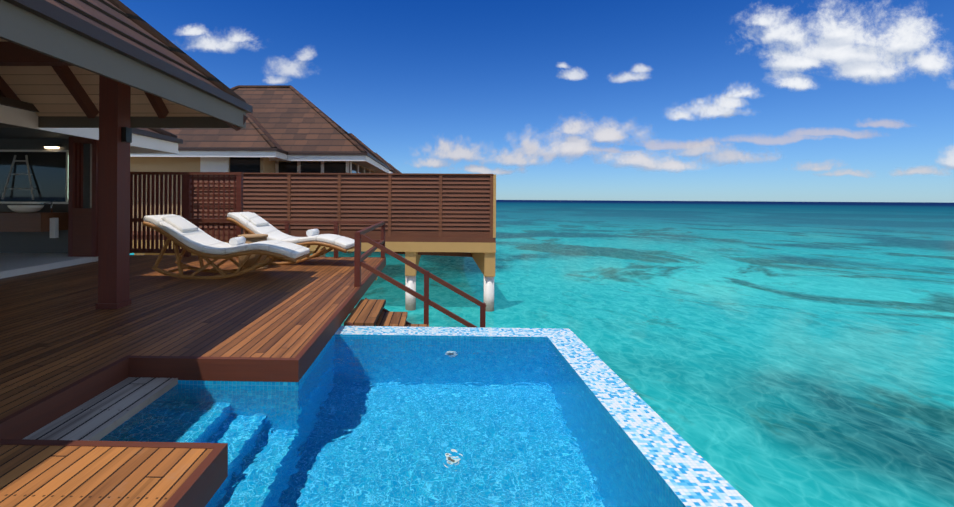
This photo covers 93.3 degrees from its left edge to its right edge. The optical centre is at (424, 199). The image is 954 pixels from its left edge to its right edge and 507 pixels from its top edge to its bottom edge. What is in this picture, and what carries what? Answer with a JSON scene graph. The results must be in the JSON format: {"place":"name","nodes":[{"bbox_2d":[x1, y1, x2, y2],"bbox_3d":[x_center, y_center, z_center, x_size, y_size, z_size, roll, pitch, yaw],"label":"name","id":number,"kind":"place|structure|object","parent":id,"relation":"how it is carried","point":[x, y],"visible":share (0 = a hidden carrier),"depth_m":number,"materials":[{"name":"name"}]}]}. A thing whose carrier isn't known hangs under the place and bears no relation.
{"place":"outdoors","nodes":[
{"label":"outdoors","id":0,"kind":"place"},
{"bbox_2d":[0,255,385,506],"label":"deck","id":1,"kind":"structure","parent":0,"point":[81,375],"depth_m":3.00,"materials":[{"name":"brown wood"}]},
{"bbox_2d":[0,128,98,278],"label":"bathroom","id":2,"kind":"object","parent":1,"relation":"on","point":[64,170],"visible":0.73,"depth_m":7.63,"materials":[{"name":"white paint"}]},
{"bbox_2d":[1,155,35,199],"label":"ladder","id":3,"kind":"object","parent":2,"relation":"attached to","point":[31,188],"visible":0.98,"depth_m":7.68,"materials":[{"name":"grey wood"}]},
{"bbox_2d":[7,202,52,212],"bbox_3d":[-6.612,0.131,7.437,0.504,0.181,0.482,0,0,24],"label":"sink","id":4,"kind":"object","parent":2,"relation":"on","point":[25,208],"visible":1,"depth_m":7.32,"materials":[{"name":"white ceramic"}]},
{"bbox_2d":[0,96,182,153],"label":"lower roof","id":5,"kind":"structure","parent":2,"relation":"on","point":[144,140],"depth_m":6.05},
{"bbox_2d":[0,42,131,308],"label":"wooden post","id":6,"kind":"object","parent":1,"relation":"on","point":[115,135],"depth_m":4.27,"materials":[{"name":"brown wood"}]},
{"bbox_2d":[0,0,252,130],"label":"roof","id":7,"kind":"structure","parent":6,"relation":"on","point":[168,82],"depth_m":4.14,"materials":[{"name":"brown wood"}]},
{"bbox_2d":[130,172,243,256],"bbox_3d":[-4.797,0.268,8.135,2.970,1.530,0.100,0,0,1],"label":"privacy screen","id":8,"kind":"object","parent":1,"relation":"on","point":[188,195],"visible":0.46,"depth_m":8.11,"materials":[{"name":"brown wood"}]},
{"bbox_2d":[143,214,309,278],"bbox_3d":[-2.666,0.636,6.118,2.048,0.832,0.655,0,0,1],"label":"sun lounger","id":9,"kind":"object","parent":1,"relation":"on","point":[184,233],"visible":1,"depth_m":5.86,"materials":[{"name":"white fabric"}]},
{"bbox_2d":[238,234,267,269],"bbox_3d":[-2.611,0.794,6.785,0.430,0.505,0.430,0,0,1],"label":"wicker side table","id":10,"kind":"object","parent":1,"relation":"on","point":[253,258],"visible":0.52,"depth_m":6.62,"materials":[{"name":"brown wicker"}]},
{"bbox_2d":[227,212,353,264],"bbox_3d":[-2.167,0.639,7.393,2.038,0.832,0.620,0,0,9],"label":"lounge chair","id":11,"kind":"object","parent":1,"relation":"on","point":[250,223],"visible":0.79,"depth_m":7.22,"materials":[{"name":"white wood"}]},
{"bbox_2d":[344,298,428,326],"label":"sea stairs","id":12,"kind":"structure","parent":1,"relation":"attached to","point":[368,312],"depth_m":4.93,"materials":[{"name":"brown wood"}]},
{"bbox_2d":[267,221,485,327],"bbox_3d":[-1.023,1.179,6.989,1.914,1.565,4.777,0,0,-43],"label":"deck railing","id":13,"kind":"object","parent":12,"relation":"on","point":[359,239],"visible":0.69,"depth_m":5.39,"materials":[{"name":"brown wood"}]},
{"bbox_2d":[179,26,252,51],"bbox_3d":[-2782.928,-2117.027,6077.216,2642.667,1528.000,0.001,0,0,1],"label":"cloud","id":14,"kind":"structure","parent":0,"point":[229,44],"depth_m":6079.61,"materials":[{"name":"white"}]},
{"bbox_2d":[268,49,313,83],"bbox_3d":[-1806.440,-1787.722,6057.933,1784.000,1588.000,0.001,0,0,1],"label":"cloud","id":15,"kind":"structure","parent":0,"point":[288,68],"depth_m":6058.29,"materials":[{"name":"white"}]},
{"bbox_2d":[415,140,549,173],"bbox_3d":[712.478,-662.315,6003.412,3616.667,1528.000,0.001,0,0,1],"label":"cloud","id":16,"kind":"structure","parent":0,"point":[445,150],"depth_m":6004.49,"materials":[{"name":"white"}]},
{"bbox_2d":[119,0,953,202],"label":"sky","id":17,"kind":"structure","parent":0,"point":[402,77],"materials":[{"name":"blue"}]},
{"bbox_2d":[130,200,953,506],"bbox_3d":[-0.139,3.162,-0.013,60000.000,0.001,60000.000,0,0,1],"label":"sea","id":18,"kind":"structure","parent":0,"point":[776,354],"depth_m":12.17,"materials":[{"name":"liquid"}]},
{"bbox_2d":[130,85,495,311],"bbox_3d":[-5.754,-0.264,19.918,15.824,8.783,14.404,0,0,1],"label":"neighbour villa","id":19,"kind":"object","parent":18,"relation":"on","point":[289,129],"visible":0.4,"depth_m":14.29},
{"bbox_2d":[194,173,495,237],"bbox_3d":[-2.394,0.153,12.702,8.765,1.790,0.160,0,0,1],"label":"neighbour fence","id":20,"kind":"object","parent":19,"relation":"on","point":[427,205],"visible":0.75,"depth_m":12.66,"materials":[{"name":"brown wood"}]},
{"bbox_2d":[347,133,397,252],"bbox_3d":[-5.453,-0.262,33.115,15.824,8.783,14.404,0,0,1],"label":"row villa","id":21,"kind":"object","parent":18,"relation":"on","point":[374,153],"visible":0.08,"depth_m":30.04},
{"bbox_2d":[178,326,752,506],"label":"pool","id":22,"kind":"structure","parent":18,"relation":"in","point":[686,473],"depth_m":2.63,"materials":[{"name":"tile"}]},
{"bbox_2d":[99,336,681,506],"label":"pool water","id":23,"kind":"structure","parent":22,"relation":"in","point":[405,422],"depth_m":2.37,"materials":[{"name":"teal liquid"}]},
{"bbox_2d":[558,63,584,79],"bbox_3d":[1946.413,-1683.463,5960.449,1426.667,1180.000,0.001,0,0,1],"label":"cloud","id":24,"kind":"structure","parent":0,"point":[574,74],"depth_m":5960.03,"materials":[{"name":"white"}]},
{"bbox_2d":[558,64,652,83],"bbox_3d":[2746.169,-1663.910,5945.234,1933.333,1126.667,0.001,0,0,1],"label":"cloud","id":25,"kind":"structure","parent":0,"point":[640,70],"depth_m":5944.40,"materials":[{"name":"white"}]},
{"bbox_2d":[497,85,752,175],"bbox_3d":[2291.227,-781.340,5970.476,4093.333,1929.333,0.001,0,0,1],"label":"cloud","id":26,"kind":"structure","parent":0,"point":[573,144],"depth_m":5970.53,"materials":[{"name":"white"}]},
{"bbox_2d":[612,70,814,120],"bbox_3d":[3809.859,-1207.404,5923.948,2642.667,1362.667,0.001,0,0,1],"label":"cloud","id":27,"kind":"structure","parent":0,"point":[724,105],"depth_m":5923.75,"materials":[{"name":"white"}]},
{"bbox_2d":[598,121,948,176],"bbox_3d":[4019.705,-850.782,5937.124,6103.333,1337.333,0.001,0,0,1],"label":"cloud","id":28,"kind":"structure","parent":0,"point":[796,136],"depth_m":5916.50,"materials":[{"name":"white"}]},
{"bbox_2d":[616,101,939,176],"bbox_3d":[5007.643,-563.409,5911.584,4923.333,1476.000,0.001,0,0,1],"label":"cloud","id":29,"kind":"structure","parent":0,"point":[728,156],"depth_m":5933.38,"materials":[{"name":"white"}]},
{"bbox_2d":[727,1,950,97],"bbox_3d":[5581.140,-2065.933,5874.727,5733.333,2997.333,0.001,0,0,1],"label":"cloud","id":30,"kind":"structure","parent":0,"point":[856,51],"depth_m":5876.33,"materials":[{"name":"white"}]},
{"bbox_2d":[937,147,953,168],"bbox_3d":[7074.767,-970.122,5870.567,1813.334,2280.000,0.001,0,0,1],"label":"cloud","id":31,"kind":"structure","parent":0,"point":[948,161],"depth_m":5874.81,"materials":[{"name":"white"}]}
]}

